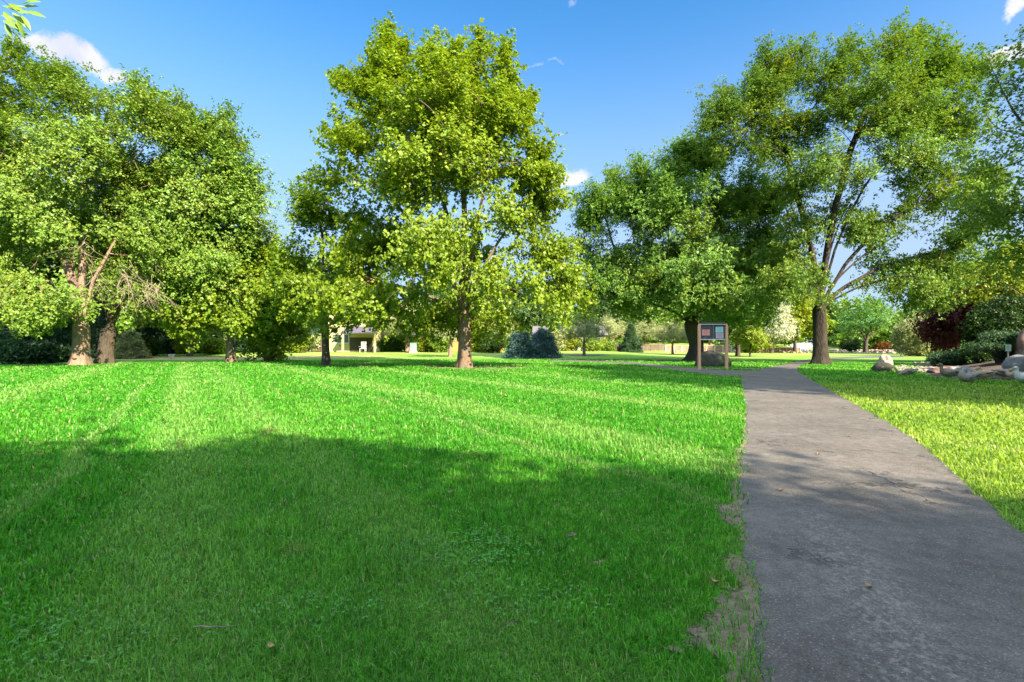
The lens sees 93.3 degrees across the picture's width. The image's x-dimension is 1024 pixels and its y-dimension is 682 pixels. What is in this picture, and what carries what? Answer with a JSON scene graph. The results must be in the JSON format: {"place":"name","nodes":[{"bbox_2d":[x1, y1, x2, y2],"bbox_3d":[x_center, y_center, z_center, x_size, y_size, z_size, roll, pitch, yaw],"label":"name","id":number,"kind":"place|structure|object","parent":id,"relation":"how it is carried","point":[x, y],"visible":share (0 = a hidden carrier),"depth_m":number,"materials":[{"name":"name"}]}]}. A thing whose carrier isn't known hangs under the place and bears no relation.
{"place":"outdoors","nodes":[
{"label":"outdoors","id":0,"kind":"place"},
{"bbox_2d":[92,356,368,359],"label":"dry ground","id":1,"kind":"structure","parent":0,"point":[196,358],"depth_m":50.55,"materials":[{"name":"brown soil"}]},
{"bbox_2d":[71,275,122,358],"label":"spruce tree","id":2,"kind":"object","parent":1,"relation":"on","point":[98,325],"visible":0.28,"depth_m":49.44,"materials":[{"name":"green plant"}]},
{"bbox_2d":[114,328,154,358],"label":"spruce tree","id":3,"kind":"object","parent":1,"relation":"on","point":[131,345],"visible":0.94,"depth_m":47.03,"materials":[{"name":"green plant"}]},
{"bbox_2d":[0,341,1023,681],"bbox_3d":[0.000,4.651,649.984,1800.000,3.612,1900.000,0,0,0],"label":"lawn","id":4,"kind":"structure","parent":0,"point":[662,355],"depth_m":4.07,"materials":[{"name":"green plant"}]},
{"bbox_2d":[0,267,16,337],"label":"spruce tree","id":5,"kind":"object","parent":4,"relation":"on","point":[9,334],"visible":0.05,"depth_m":48.63,"materials":[{"name":"green plant"}]},
{"bbox_2d":[1,0,45,38],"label":"willow tree","id":6,"kind":"object","parent":4,"relation":"on","point":[19,23],"visible":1,"depth_m":3.93,"materials":[{"name":"green plant"}]},
{"bbox_2d":[0,325,54,361],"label":"spruce tree","id":7,"kind":"object","parent":4,"relation":"on","point":[25,338],"visible":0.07,"depth_m":38.82,"materials":[{"name":"green plant"}]},
{"bbox_2d":[1,165,67,260],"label":"round tree","id":8,"kind":"object","parent":4,"relation":"on","point":[24,239],"visible":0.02,"depth_m":56.28,"materials":[{"name":"green plant"}]},
{"bbox_2d":[0,337,69,363],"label":"bush","id":9,"kind":"object","parent":4,"relation":"on","point":[44,350],"visible":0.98,"depth_m":35.80,"materials":[{"name":"green plant"}]},
{"bbox_2d":[0,150,102,279],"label":"round tree","id":10,"kind":"object","parent":4,"relation":"on","point":[68,224],"visible":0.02,"depth_m":63.85,"materials":[{"name":"green plant"}]},
{"bbox_2d":[49,313,73,361],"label":"spruce tree","id":11,"kind":"object","parent":4,"relation":"on","point":[63,336],"visible":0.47,"depth_m":39.29,"materials":[{"name":"green plant"}]},
{"bbox_2d":[5,170,134,314],"bbox_3d":[-59.916,-11.216,65.179,24.229,26.159,27.738,0,0,12],"label":"round tree","id":12,"kind":"object","parent":4,"relation":"on","point":[50,264],"visible":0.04,"depth_m":59.58,"materials":[{"name":"green plant"}]},
{"bbox_2d":[0,27,211,364],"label":"ash tree","id":13,"kind":"object","parent":4,"relation":"on","point":[28,215],"visible":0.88,"depth_m":31.94,"materials":[{"name":"green plant"}]},
{"bbox_2d":[33,237,183,318],"bbox_3d":[-28.072,-4.052,31.109,12.106,5.704,6.064,0,0,0],"label":"dead branch","id":14,"kind":"object","parent":13,"relation":"attached to","point":[127,277],"visible":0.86,"depth_m":32.07,"materials":[{"name":"brown wood"}]},
{"bbox_2d":[53,223,160,326],"bbox_3d":[-47.486,-7.891,62.071,22.272,19.468,18.024,0,-1,37],"label":"round tree","id":15,"kind":"object","parent":4,"relation":"on","point":[64,275],"visible":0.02,"depth_m":56.55,"materials":[{"name":"green plant"}]},
{"bbox_2d":[132,322,175,353],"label":"spruce tree","id":16,"kind":"object","parent":4,"relation":"on","point":[158,333],"visible":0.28,"depth_m":61.39,"materials":[{"name":"green plant"}]},
{"bbox_2d":[141,335,166,355],"bbox_3d":[-42.137,0.733,55.657,3.888,2.786,3.705,0,0,0],"label":"bush","id":17,"kind":"object","parent":4,"relation":"on","point":[154,346],"visible":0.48,"depth_m":55.41,"materials":[{"name":"green plant"}]},
{"bbox_2d":[69,63,289,363],"bbox_3d":[-24.322,-9.269,35.913,15.601,22.294,9.208,0,0,0],"label":"ash tree","id":18,"kind":"object","parent":4,"relation":"on","point":[230,186],"visible":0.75,"depth_m":35.01,"materials":[{"name":"green plant"}]},
{"bbox_2d":[125,290,243,355],"bbox_3d":[-35.921,-3.834,54.819,12.971,11.338,10.497,0,-1,-29],"label":"round tree","id":19,"kind":"object","parent":4,"relation":"on","point":[142,320],"visible":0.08,"depth_m":52.42,"materials":[{"name":"green plant"}]},
{"bbox_2d":[170,336,200,353],"bbox_3d":[-41.713,0.334,62.179,3.302,3.546,3.050,0,0,0],"label":"bush","id":20,"kind":"object","parent":4,"relation":"on","point":[180,348],"visible":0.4,"depth_m":61.26,"materials":[{"name":"green plant"}]},
{"bbox_2d":[177,331,213,352],"bbox_3d":[-41.464,0.138,63.779,4.245,3.787,3.986,0,-1,-41],"label":"bush","id":21,"kind":"object","parent":4,"relation":"on","point":[207,337],"visible":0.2,"depth_m":63.46,"materials":[{"name":"green plant"}]},
{"bbox_2d":[198,336,227,354],"bbox_3d":[-37.045,0.757,60.546,3.762,3.046,3.472,0,0,0],"label":"bush","id":22,"kind":"object","parent":4,"relation":"on","point":[214,345],"visible":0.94,"depth_m":59.57,"materials":[{"name":"green plant"}]},
{"bbox_2d":[146,213,309,362],"bbox_3d":[-22.117,-4.250,38.034,12.749,12.200,8.361,0,0,0],"label":"maple tree","id":23,"kind":"object","parent":4,"relation":"on","point":[231,318],"visible":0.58,"depth_m":36.83,"materials":[{"name":"green plant"}]},
{"bbox_2d":[234,336,258,352],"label":"spruce tree","id":24,"kind":"object","parent":4,"relation":"on","point":[239,347],"visible":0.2,"depth_m":66.10,"materials":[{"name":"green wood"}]},
{"bbox_2d":[234,295,318,360],"bbox_3d":[-20.590,-1.516,41.375,8.202,8.078,6.103,0,0,0],"label":"shrub","id":25,"kind":"object","parent":4,"relation":"on","point":[270,342],"visible":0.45,"depth_m":41.07,"materials":[{"name":"green plant"}]},
{"bbox_2d":[281,328,311,352],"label":"bush","id":26,"kind":"object","parent":4,"relation":"on","point":[299,348],"visible":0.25,"depth_m":65.39,"materials":[{"name":"green plant"}]},
{"bbox_2d":[0,521,622,681],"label":"clover","id":27,"kind":"object","parent":4,"relation":"on","point":[93,660],"visible":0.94,"depth_m":2.55,"materials":[{"name":"green plant"}]},
{"bbox_2d":[246,166,379,364],"bbox_3d":[-12.985,-4.987,32.703,8.968,13.540,7.324,0,0,0],"label":"maple tree","id":28,"kind":"object","parent":4,"relation":"on","point":[311,213],"visible":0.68,"depth_m":32.06,"materials":[{"name":"green plant"}]},
{"bbox_2d":[308,333,321,351],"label":"bush","id":29,"kind":"object","parent":4,"relation":"on","point":[315,343],"visible":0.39,"depth_m":69.30,"materials":[{"name":"green plant"}]},
{"bbox_2d":[328,315,391,351],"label":"yellow house","id":30,"kind":"structure","parent":4,"relation":"on","point":[351,342],"depth_m":69.19,"materials":[{"name":"paint"}]},
{"bbox_2d":[333,334,348,342],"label":"window","id":31,"kind":"structure","parent":30,"relation":"in","point":[346,336],"depth_m":69.18,"materials":[{"name":"white paint"}]},
{"bbox_2d":[350,337,371,351],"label":"patio door","id":32,"kind":"structure","parent":30,"relation":"in","point":[355,342],"depth_m":69.17,"materials":[{"name":"glass"}]},
{"bbox_2d":[373,335,404,351],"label":"bush","id":33,"kind":"object","parent":4,"relation":"on","point":[393,344],"visible":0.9,"depth_m":69.57,"materials":[{"name":"green plant"}]},
{"bbox_2d":[375,300,420,351],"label":"tree","id":34,"kind":"object","parent":4,"relation":"on","point":[407,347],"visible":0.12,"depth_m":66.04,"materials":[{"name":"green plant"}]},
{"bbox_2d":[409,343,417,352],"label":"utility box","id":35,"kind":"object","parent":4,"relation":"on","point":[413,347],"visible":0.92,"depth_m":65.52,"materials":[{"name":"metal"}]},
{"bbox_2d":[412,336,432,351],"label":"bush","id":36,"kind":"object","parent":4,"relation":"on","point":[421,345],"visible":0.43,"depth_m":69.21,"materials":[{"name":"green plant"}]},
{"bbox_2d":[402,277,458,306],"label":"round tree","id":37,"kind":"object","parent":4,"relation":"on","point":[438,296],"visible":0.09,"depth_m":126.30,"materials":[{"name":"green plant"}]},
{"bbox_2d":[425,336,452,352],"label":"bush","id":38,"kind":"object","parent":4,"relation":"on","point":[439,346],"visible":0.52,"depth_m":67.19,"materials":[{"name":"green plant"}]},
{"bbox_2d":[429,323,456,356],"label":"tree","id":39,"kind":"object","parent":4,"relation":"on","point":[449,347],"visible":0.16,"depth_m":50.85,"materials":[{"name":"green plant"}]},
{"bbox_2d":[296,10,598,367],"bbox_3d":[-3.639,-9.168,29.279,17.344,21.829,13.762,0,0,-21],"label":"maple tree","id":40,"kind":"object","parent":4,"relation":"on","point":[456,109],"visible":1,"depth_m":27.43,"materials":[{"name":"green plant"}]},
{"bbox_2d":[471,333,482,351],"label":"bush","id":41,"kind":"object","parent":4,"relation":"on","point":[476,347],"visible":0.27,"depth_m":67.45,"materials":[{"name":"green plant"}]},
{"bbox_2d":[452,341,502,351],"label":"fence","id":42,"kind":"object","parent":4,"relation":"on","point":[455,346],"visible":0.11,"depth_m":68.10,"materials":[{"name":"wood"}]},
{"bbox_2d":[442,270,520,311],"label":"round tree","id":43,"kind":"object","parent":4,"relation":"on","point":[479,289],"visible":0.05,"depth_m":125.90,"materials":[{"name":"green plant"}]},
{"bbox_2d":[56,291,921,349],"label":"wood","id":44,"kind":"object","parent":4,"relation":"on","point":[123,324],"visible":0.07,"depth_m":130.73,"materials":[{"name":"green wood"}]},
{"bbox_2d":[478,333,506,352],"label":"bush","id":45,"kind":"object","parent":4,"relation":"on","point":[488,347],"visible":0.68,"depth_m":65.11,"materials":[{"name":"green plant"}]},
{"bbox_2d":[499,329,542,358],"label":"blue spruce","id":46,"kind":"object","parent":4,"relation":"on","point":[521,346],"visible":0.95,"depth_m":47.97,"materials":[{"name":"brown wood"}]},
{"bbox_2d":[491,273,557,336],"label":"round tree","id":47,"kind":"object","parent":4,"relation":"on","point":[532,317],"visible":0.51,"depth_m":127.50,"materials":[{"name":"green plant"}]},
{"bbox_2d":[529,326,563,358],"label":"blue spruce","id":48,"kind":"object","parent":4,"relation":"on","point":[546,347],"visible":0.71,"depth_m":49.19,"materials":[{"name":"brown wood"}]},
{"bbox_2d":[551,330,566,350],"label":"bush","id":49,"kind":"object","parent":4,"relation":"on","point":[561,342],"visible":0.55,"depth_m":72.57,"materials":[{"name":"green plant"}]},
{"bbox_2d":[531,326,607,349],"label":"house","id":50,"kind":"structure","parent":4,"relation":"on","point":[534,328],"depth_m":97.20,"materials":[{"name":"grey"}]},
{"bbox_2d":[561,336,579,350],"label":"bush","id":51,"kind":"object","parent":4,"relation":"on","point":[571,345],"visible":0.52,"depth_m":76.22,"materials":[{"name":"green plant"}]},
{"bbox_2d":[557,312,611,355],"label":"round tree","id":52,"kind":"object","parent":4,"relation":"on","point":[589,330],"visible":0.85,"depth_m":55.83,"materials":[{"name":"green plant"}]},
{"bbox_2d":[578,337,604,350],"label":"bush","id":53,"kind":"object","parent":4,"relation":"on","point":[592,345],"visible":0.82,"depth_m":74.66,"materials":[{"name":"green plant"}]},
{"bbox_2d":[427,353,763,368],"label":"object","id":54,"kind":"object","parent":4,"relation":"on","point":[601,354],"visible":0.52,"depth_m":29.59,"materials":[{"name":"brown soil"}]},
{"bbox_2d":[572,296,621,325],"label":"round tree","id":55,"kind":"object","parent":4,"relation":"on","point":[605,310],"visible":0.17,"depth_m":127.71,"materials":[{"name":"green plant"}]},
{"bbox_2d":[604,340,617,350],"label":"bush","id":56,"kind":"object","parent":4,"relation":"on","point":[610,346],"visible":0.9,"depth_m":86.29,"materials":[{"name":"green plant"}]},
{"bbox_2d":[596,313,633,341],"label":"round tree","id":57,"kind":"object","parent":4,"relation":"on","point":[615,330],"visible":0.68,"depth_m":102.45,"materials":[{"name":"green plant"}]},
{"bbox_2d":[618,323,643,352],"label":"spruce tree","id":58,"kind":"object","parent":4,"relation":"on","point":[630,342],"visible":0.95,"depth_m":77.95,"materials":[{"name":"green plant"}]},
{"bbox_2d":[616,319,665,343],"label":"round tree","id":59,"kind":"object","parent":4,"relation":"on","point":[648,334],"visible":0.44,"depth_m":102.84,"materials":[{"name":"green plant"}]},
{"bbox_2d":[616,344,665,351],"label":"fence","id":60,"kind":"object","parent":4,"relation":"on","point":[652,347],"visible":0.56,"depth_m":88.78,"materials":[{"name":"brown wood"}]},
{"bbox_2d":[622,297,672,340],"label":"round tree","id":61,"kind":"object","parent":4,"relation":"on","point":[650,309],"visible":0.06,"depth_m":147.14,"materials":[{"name":"green plant"}]},
{"bbox_2d":[651,318,687,353],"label":"round tree","id":62,"kind":"object","parent":4,"relation":"on","point":[660,334],"visible":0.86,"depth_m":67.70,"materials":[{"name":"green plant"}]},
{"bbox_2d":[564,129,819,360],"bbox_3d":[14.452,-8.287,40.938,20.906,20.545,14.899,0,0,24],"label":"locust tree","id":63,"kind":"object","parent":4,"relation":"on","point":[691,272],"visible":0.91,"depth_m":39.13,"materials":[{"name":"green plant"}]},
{"bbox_2d":[665,345,731,352],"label":"fence","id":64,"kind":"object","parent":4,"relation":"on","point":[706,348],"visible":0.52,"depth_m":87.31,"materials":[{"name":"brown wood"}]},
{"bbox_2d":[694,350,730,366],"bbox_3d":[12.911,1.181,31.110,2.354,1.160,1.653,0,0,0],"label":"boulder","id":65,"kind":"object","parent":4,"relation":"on","point":[710,358],"visible":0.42,"depth_m":30.47,"materials":[{"name":"stone"}]},
{"bbox_2d":[698,322,727,368],"bbox_3d":[11.363,0.297,27.348,1.673,2.730,0.160,0,0,0],"label":"notice board","id":66,"kind":"object","parent":4,"relation":"on","point":[712,330],"visible":0.94,"depth_m":27.33,"materials":[{"name":"beige wood"}]},
{"bbox_2d":[712,340,735,350],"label":"bush","id":67,"kind":"object","parent":4,"relation":"on","point":[729,344],"visible":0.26,"depth_m":95.75,"materials":[{"name":"green plant"}]},
{"bbox_2d":[694,303,783,355],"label":"round tree","id":68,"kind":"object","parent":4,"relation":"on","point":[737,350],"visible":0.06,"depth_m":59.68,"materials":[{"name":"green plant"}]},
{"bbox_2d":[728,323,771,356],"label":"round tree","id":69,"kind":"object","parent":4,"relation":"on","point":[750,339],"visible":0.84,"depth_m":55.73,"materials":[{"name":"green plant"}]},
{"bbox_2d":[755,298,801,352],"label":"silver tree","id":70,"kind":"object","parent":4,"relation":"on","point":[785,328],"visible":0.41,"depth_m":78.27,"materials":[{"name":"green plant"}]},
{"bbox_2d":[757,347,800,352],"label":"fence","id":71,"kind":"object","parent":4,"relation":"on","point":[779,349],"visible":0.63,"depth_m":84.59,"materials":[{"name":"brown wood"}]},
{"bbox_2d":[769,292,834,352],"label":"round tree","id":72,"kind":"object","parent":4,"relation":"on","point":[802,313],"visible":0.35,"depth_m":80.52,"materials":[{"name":"green plant"}]},
{"bbox_2d":[776,290,839,339],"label":"round tree","id":73,"kind":"object","parent":4,"relation":"on","point":[829,310],"visible":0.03,"depth_m":138.54,"materials":[{"name":"green plant"}]},
{"bbox_2d":[732,349,935,371],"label":"bank stones","id":74,"kind":"object","parent":4,"relation":"on","point":[925,368],"visible":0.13,"depth_m":37.61,"materials":[{"name":"beige stone"}]},
{"bbox_2d":[838,337,862,350],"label":"bush","id":75,"kind":"object","parent":4,"relation":"on","point":[849,344],"visible":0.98,"depth_m":103.64,"materials":[{"name":"green plant"}]},
{"bbox_2d":[680,6,1023,363],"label":"elm tree","id":76,"kind":"object","parent":4,"relation":"on","point":[914,108],"visible":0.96,"depth_m":33.81,"materials":[{"name":"green plant"}]},
{"bbox_2d":[834,292,897,351],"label":"round tree","id":77,"kind":"object","parent":4,"relation":"on","point":[869,323],"visible":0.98,"depth_m":91.76,"materials":[{"name":"green plant"}]},
{"bbox_2d":[873,341,892,349],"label":"bush","id":78,"kind":"object","parent":4,"relation":"on","point":[883,345],"visible":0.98,"depth_m":119.76,"materials":[{"name":"orange plant"}]},
{"bbox_2d":[870,362,896,371],"bbox_3d":[19.493,1.377,25.355,1.208,0.548,1.056,0,0,0],"label":"boulder","id":79,"kind":"object","parent":4,"relation":"on","point":[882,366],"visible":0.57,"depth_m":25.01,"materials":[{"name":"stone"}]},
{"bbox_2d":[876,354,892,364],"bbox_3d":[24.215,1.293,31.438,0.712,0.888,0.774,0,0,-25],"label":"standing stone","id":80,"kind":"object","parent":4,"relation":"on","point":[885,358],"visible":0.5,"depth_m":31.34,"materials":[{"name":"beige stone"}]},
{"bbox_2d":[897,368,918,375],"bbox_3d":[17.288,1.380,21.159,0.877,0.364,0.345,0,0,11],"label":"rock","id":81,"kind":"object","parent":4,"relation":"on","point":[908,371],"visible":0.94,"depth_m":21.06,"materials":[{"name":"grey stone"}]},
{"bbox_2d":[887,312,945,355],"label":"juniper","id":82,"kind":"object","parent":4,"relation":"on","point":[907,341],"visible":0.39,"depth_m":58.40,"materials":[{"name":"green plant"}]},
{"bbox_2d":[937,363,959,378],"bbox_3d":[17.986,1.228,19.905,0.936,0.647,0.405,0,0,6],"label":"duck","id":83,"kind":"object","parent":4,"relation":"on","point":[948,373],"visible":0.91,"depth_m":19.80},
{"bbox_2d":[906,280,994,353],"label":"plum tree","id":84,"kind":"object","parent":4,"relation":"on","point":[943,335],"visible":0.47,"depth_m":39.49,"materials":[{"name":"purple plant"}]},
{"bbox_2d":[926,359,1011,379],"bbox_3d":[34.981,1.274,30.552,39.781,0.826,12.786,0,-1,-33],"label":"mulch bed","id":85,"kind":"object","parent":4,"relation":"on","point":[990,365],"visible":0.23,"depth_m":23.82,"materials":[{"name":"brown soil"}]},
{"bbox_2d":[924,348,967,366],"bbox_3d":[27.361,1.151,30.377,2.676,1.369,1.935,0,0,0],"label":"shrub","id":86,"kind":"object","parent":85,"relation":"on","point":[946,358],"visible":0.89,"depth_m":30.06,"materials":[{"name":"green plant"}]},
{"bbox_2d":[952,337,993,364],"bbox_3d":[28.109,0.658,28.682,3.142,2.069,2.230,0,0,0],"label":"shrub","id":87,"kind":"object","parent":85,"relation":"on","point":[973,356],"visible":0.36,"depth_m":28.53,"materials":[{"name":"green plant"}]},
{"bbox_2d":[972,367,997,378],"bbox_3d":[19.202,1.287,19.654,0.766,0.493,0.405,0,-1,29],"label":"duck","id":88,"kind":"object","parent":85,"relation":"on","point":[986,373],"visible":0.92,"depth_m":19.55},
{"bbox_2d":[955,293,1023,345],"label":"bush","id":89,"kind":"object","parent":85,"relation":"on","point":[1003,313],"visible":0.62,"depth_m":29.75,"materials":[{"name":"green plant"}]},
{"bbox_2d":[955,243,1023,306],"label":"lime tree","id":90,"kind":"object","parent":85,"relation":"on","point":[1017,290],"visible":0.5,"depth_m":33.95,"materials":[{"name":"green plant"}]},
{"bbox_2d":[965,329,1019,363],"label":"juniper","id":91,"kind":"object","parent":85,"relation":"on","point":[994,344],"visible":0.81,"depth_m":24.77,"materials":[{"name":"green plant"}]},
{"bbox_2d":[991,363,1018,378],"bbox_3d":[19.992,1.204,19.579,0.936,0.647,0.405,0,0,14],"label":"duck","id":92,"kind":"object","parent":85,"relation":"on","point":[1000,372],"visible":0.69,"depth_m":19.51},
{"bbox_2d":[1001,354,1023,371],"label":"rock","id":93,"kind":"object","parent":85,"relation":"on","point":[1008,362],"visible":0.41,"depth_m":20.47,"materials":[{"name":"grey stone"}]},
{"bbox_2d":[1005,368,1023,379],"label":"duck","id":94,"kind":"object","parent":85,"relation":"on","point":[1009,373],"visible":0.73,"depth_m":19.18},
{"bbox_2d":[1014,328,1023,354],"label":"rock","id":95,"kind":"object","parent":85,"relation":"on","point":[1019,347],"visible":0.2,"depth_m":23.85,"materials":[{"name":"red stone"}]},
{"bbox_2d":[958,368,979,382],"bbox_3d":[16.621,1.250,17.583,0.879,0.566,0.465,0,0,-14],"label":"duck","id":96,"kind":"object","parent":4,"relation":"on","point":[965,376],"visible":0.98,"depth_m":17.42},
{"bbox_2d":[918,237,1020,313],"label":"round tree","id":97,"kind":"object","parent":4,"relation":"on","point":[993,249],"visible":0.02,"depth_m":89.89,"materials":[{"name":"green plant"}]},
{"bbox_2d":[930,24,1023,291],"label":"elm tree","id":98,"kind":"object","parent":4,"relation":"on","point":[1003,209],"visible":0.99,"depth_m":17.80,"materials":[{"name":"green plant"}]},
{"bbox_2d":[965,228,1023,300],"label":"round tree","id":99,"kind":"object","parent":4,"relation":"on","point":[1016,245],"visible":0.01,"depth_m":63.83,"materials":[{"name":"green plant"}]},
{"bbox_2d":[1001,58,1023,81],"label":"tree","id":100,"kind":"object","parent":4,"relation":"on","point":[1007,74],"visible":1,"depth_m":13.87,"materials":[{"name":"green plant"}]},
{"bbox_2d":[1012,366,1023,381],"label":"duck","id":101,"kind":"object","parent":4,"relation":"on","point":[1018,376],"visible":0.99,"depth_m":17.05},
{"bbox_2d":[0,0,1023,340],"label":"sky","id":102,"kind":"structure","parent":0,"point":[615,76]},
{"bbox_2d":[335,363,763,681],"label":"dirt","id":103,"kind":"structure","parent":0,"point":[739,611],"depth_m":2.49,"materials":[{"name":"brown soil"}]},
{"bbox_2d":[550,360,756,375],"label":"side path","id":104,"kind":"structure","parent":0,"point":[725,372],"depth_m":26.16,"materials":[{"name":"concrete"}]},
{"bbox_2d":[801,350,903,352],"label":"pond","id":105,"kind":"structure","parent":0,"point":[871,351],"depth_m":115.21,"materials":[{"name":"liquid"}]},
{"bbox_2d":[783,342,812,351],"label":"fountain","id":106,"kind":"object","parent":105,"relation":"in","point":[804,346],"visible":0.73,"depth_m":96.53,"materials":[{"name":"white liquid"}]},
{"bbox_2d":[738,356,1023,681],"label":"path","id":107,"kind":"structure","parent":0,"point":[923,542],"depth_m":3.23,"materials":[{"name":"grey asphalt"}]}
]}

